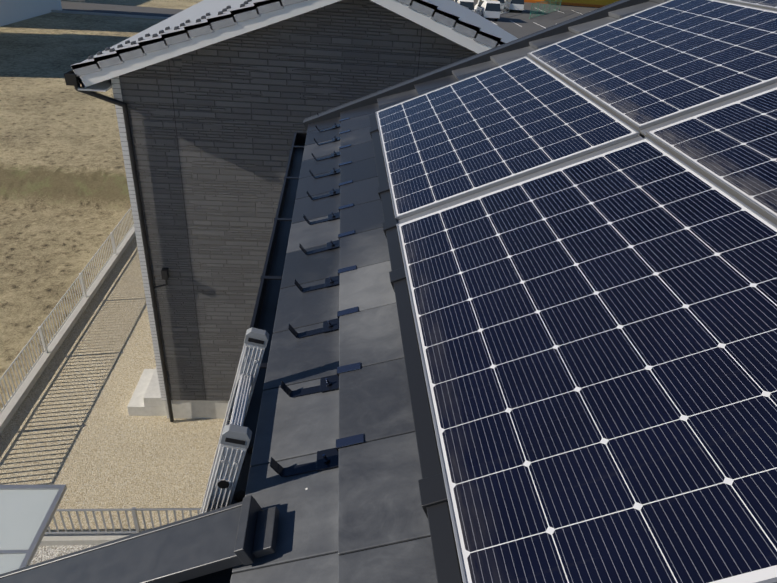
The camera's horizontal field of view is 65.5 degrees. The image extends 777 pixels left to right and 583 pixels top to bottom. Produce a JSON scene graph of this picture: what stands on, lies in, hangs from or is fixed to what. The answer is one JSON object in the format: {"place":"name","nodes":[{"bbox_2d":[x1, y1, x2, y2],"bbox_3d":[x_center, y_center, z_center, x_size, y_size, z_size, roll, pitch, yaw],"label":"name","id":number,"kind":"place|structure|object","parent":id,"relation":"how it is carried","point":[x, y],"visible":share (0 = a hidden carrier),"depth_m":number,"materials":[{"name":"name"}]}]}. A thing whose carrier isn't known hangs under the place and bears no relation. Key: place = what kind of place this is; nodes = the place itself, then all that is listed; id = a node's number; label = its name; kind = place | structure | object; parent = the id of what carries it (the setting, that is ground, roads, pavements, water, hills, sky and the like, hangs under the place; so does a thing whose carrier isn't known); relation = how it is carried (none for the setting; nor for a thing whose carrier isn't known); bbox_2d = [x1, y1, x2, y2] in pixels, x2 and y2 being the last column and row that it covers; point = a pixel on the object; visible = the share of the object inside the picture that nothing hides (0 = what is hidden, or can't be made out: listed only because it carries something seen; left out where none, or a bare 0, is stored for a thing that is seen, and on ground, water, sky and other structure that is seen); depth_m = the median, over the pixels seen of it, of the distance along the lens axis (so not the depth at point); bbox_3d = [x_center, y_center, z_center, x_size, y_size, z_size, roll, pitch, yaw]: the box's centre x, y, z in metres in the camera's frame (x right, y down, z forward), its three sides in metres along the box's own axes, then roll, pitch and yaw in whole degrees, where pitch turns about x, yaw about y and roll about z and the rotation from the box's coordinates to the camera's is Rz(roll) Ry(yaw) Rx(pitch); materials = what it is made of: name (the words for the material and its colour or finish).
{"place":"outdoors","nodes":[
{"label":"outdoors","id":0,"kind":"place"},
{"bbox_2d":[0,12,162,408],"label":"dry grass field","id":1,"kind":"structure","parent":0,"point":[65,204],"depth_m":18.03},
{"bbox_2d":[0,0,61,26],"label":"houses","id":2,"kind":"structure","parent":1,"relation":"on","point":[12,11],"depth_m":40.70,"materials":[{"name":"white"}]},
{"bbox_2d":[0,235,223,565],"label":"gravel yard","id":3,"kind":"structure","parent":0,"point":[81,434],"depth_m":9.76,"materials":[{"name":"beige gravel"}]},
{"bbox_2d":[0,484,66,573],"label":"carport roof","id":4,"kind":"structure","parent":3,"relation":"on","point":[27,512],"depth_m":5.67,"materials":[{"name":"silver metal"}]},
{"bbox_2d":[0,207,134,434],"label":"boundary fence","id":5,"kind":"object","parent":3,"relation":"on","point":[8,410],"visible":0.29,"depth_m":11.76,"materials":[{"name":"aluminium"},{"name":"concrete"}]},
{"bbox_2d":[64,69,173,421],"bbox_3d":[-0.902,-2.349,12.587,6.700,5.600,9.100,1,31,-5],"label":"rain gutter downspout","id":6,"kind":"object","parent":3,"relation":"on","point":[71,78],"visible":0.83,"depth_m":8.22,"materials":[{"name":"black metal"}]},
{"bbox_2d":[39,507,200,545],"bbox_3d":[-3.326,3.087,7.988,5.400,0.640,0.120,1,31,-5],"label":"metal fence","id":7,"kind":"object","parent":3,"relation":"on","point":[74,537],"visible":0.35,"depth_m":7.97,"materials":[{"name":"silver metal"}]},
{"bbox_2d":[127,368,228,418],"bbox_3d":[-1.402,-0.120,13.880,6.480,0.430,8.360,1,31,-5],"label":"concrete foundation","id":8,"kind":"object","parent":3,"relation":"on","point":[145,399],"visible":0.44,"depth_m":10.14,"materials":[{"name":"grey concrete"}]},
{"bbox_2d":[200,327,268,513],"bbox_3d":[-1.416,2.878,3.084,1.737,6.261,0.494,1,31,-5],"label":"aluminium ladder","id":9,"kind":"object","parent":3,"relation":"on","point":[233,442],"visible":0.79,"depth_m":1.52,"materials":[{"name":"grey metal"}]},
{"bbox_2d":[61,0,202,9],"bbox_3d":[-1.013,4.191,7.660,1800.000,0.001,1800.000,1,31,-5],"label":"terrain","id":10,"kind":"structure","parent":0,"point":[178,4],"depth_m":59.67,"materials":[{"name":"beige soil"}]},
{"bbox_2d":[71,0,517,75],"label":"roof tiles","id":11,"kind":"object","parent":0,"point":[203,17],"visible":0.88,"depth_m":6.99,"materials":[{"name":"grey tile"}]},
{"bbox_2d":[119,0,477,400],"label":"neighbour house walls","id":12,"kind":"structure","parent":0,"point":[215,127],"depth_m":7.80,"materials":[{"name":"grey brick"}]},
{"bbox_2d":[111,76,166,400],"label":"wall corner trim","id":13,"kind":"structure","parent":12,"relation":"attached to","point":[116,88],"depth_m":8.34,"materials":[{"name":"grey metal"}]},
{"bbox_2d":[77,0,491,91],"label":"neighbour house barge boards","id":14,"kind":"object","parent":12,"relation":"attached to","point":[99,81],"visible":0.19,"depth_m":6.93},
{"bbox_2d":[61,0,598,38],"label":"parking lot","id":15,"kind":"structure","parent":0,"point":[522,19],"depth_m":64.00,"materials":[{"name":"grey asphalt"}]},
{"bbox_2d":[51,8,580,27],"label":"road markings","id":16,"kind":"object","parent":15,"relation":"on","point":[108,14],"visible":0.12,"depth_m":45.05,"materials":[{"name":"white paint"}]},
{"bbox_2d":[454,0,523,20],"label":"parked cars","id":17,"kind":"object","parent":15,"relation":"on","point":[491,9],"visible":0.44,"depth_m":64.43,"materials":[{"name":"white paint"}]},
{"bbox_2d":[472,2,510,17],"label":"parking guard rail","id":18,"kind":"object","parent":15,"relation":"on","point":[500,7],"visible":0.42,"depth_m":71.81,"materials":[{"name":"white paint"}]},
{"bbox_2d":[529,0,560,18],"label":"green parking fence","id":19,"kind":"object","parent":15,"relation":"on","point":[545,7],"visible":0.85,"depth_m":74.13,"materials":[{"name":"green"}]},
{"bbox_2d":[524,0,619,7],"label":"store building","id":20,"kind":"structure","parent":0,"point":[595,3],"depth_m":90.24,"materials":[{"name":"white"}]},
{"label":"house walls","id":21,"kind":"object","parent":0,"visible":0},
{"bbox_2d":[179,567,232,582],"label":"roof deck","id":22,"kind":"structure","parent":21,"relation":"on","point":[223,576],"depth_m":1.40,"materials":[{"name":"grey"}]},
{"bbox_2d":[230,0,667,582],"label":"roof tiles","id":23,"kind":"object","parent":22,"relation":"on","point":[358,516],"visible":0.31,"depth_m":1.72,"materials":[{"name":"grey tile"}]},
{"bbox_2d":[228,132,306,504],"bbox_3d":[-0.513,2.270,4.513,0.547,5.965,3.450,1,31,-5],"label":"roof gutter","id":24,"kind":"object","parent":23,"relation":"attached to","point":[264,312],"visible":0.29,"depth_m":2.68,"materials":[{"name":"black plastic"}]},
{"bbox_2d":[234,446,252,501],"bbox_3d":[-0.431,0.527,1.760,0.082,0.013,0.209,1,31,-5],"label":"gutter leaf debris","id":25,"kind":"object","parent":24,"relation":"on","point":[239,496],"visible":0.38,"depth_m":1.69,"materials":[{"name":"black"}]},
{"bbox_2d":[270,113,363,476],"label":"snow guards","id":26,"kind":"object","parent":23,"relation":"on","point":[327,458],"visible":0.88,"depth_m":2.03,"materials":[{"name":"grey paint"}]},
{"bbox_2d":[0,0,648,582],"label":"roof rake flashing","id":27,"kind":"object","parent":23,"relation":"on","point":[244,532],"visible":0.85,"depth_m":1.41,"materials":[{"name":"grey metal"}]},
{"bbox_2d":[369,113,462,582],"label":"mounting rail cover","id":28,"kind":"object","parent":23,"relation":"on","point":[433,497],"visible":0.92,"depth_m":1.47,"materials":[{"name":"metal"}]},
{"bbox_2d":[375,0,776,582],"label":"solar panel frames","id":29,"kind":"structure","parent":28,"relation":"on","point":[748,203],"depth_m":2.32,"materials":[{"name":"silver metal"}]},
{"bbox_2d":[377,0,776,582],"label":"solar panels","id":30,"kind":"object","parent":29,"relation":"in","point":[598,336],"visible":1,"depth_m":1.57,"materials":[{"name":"blue glass"}]}
]}

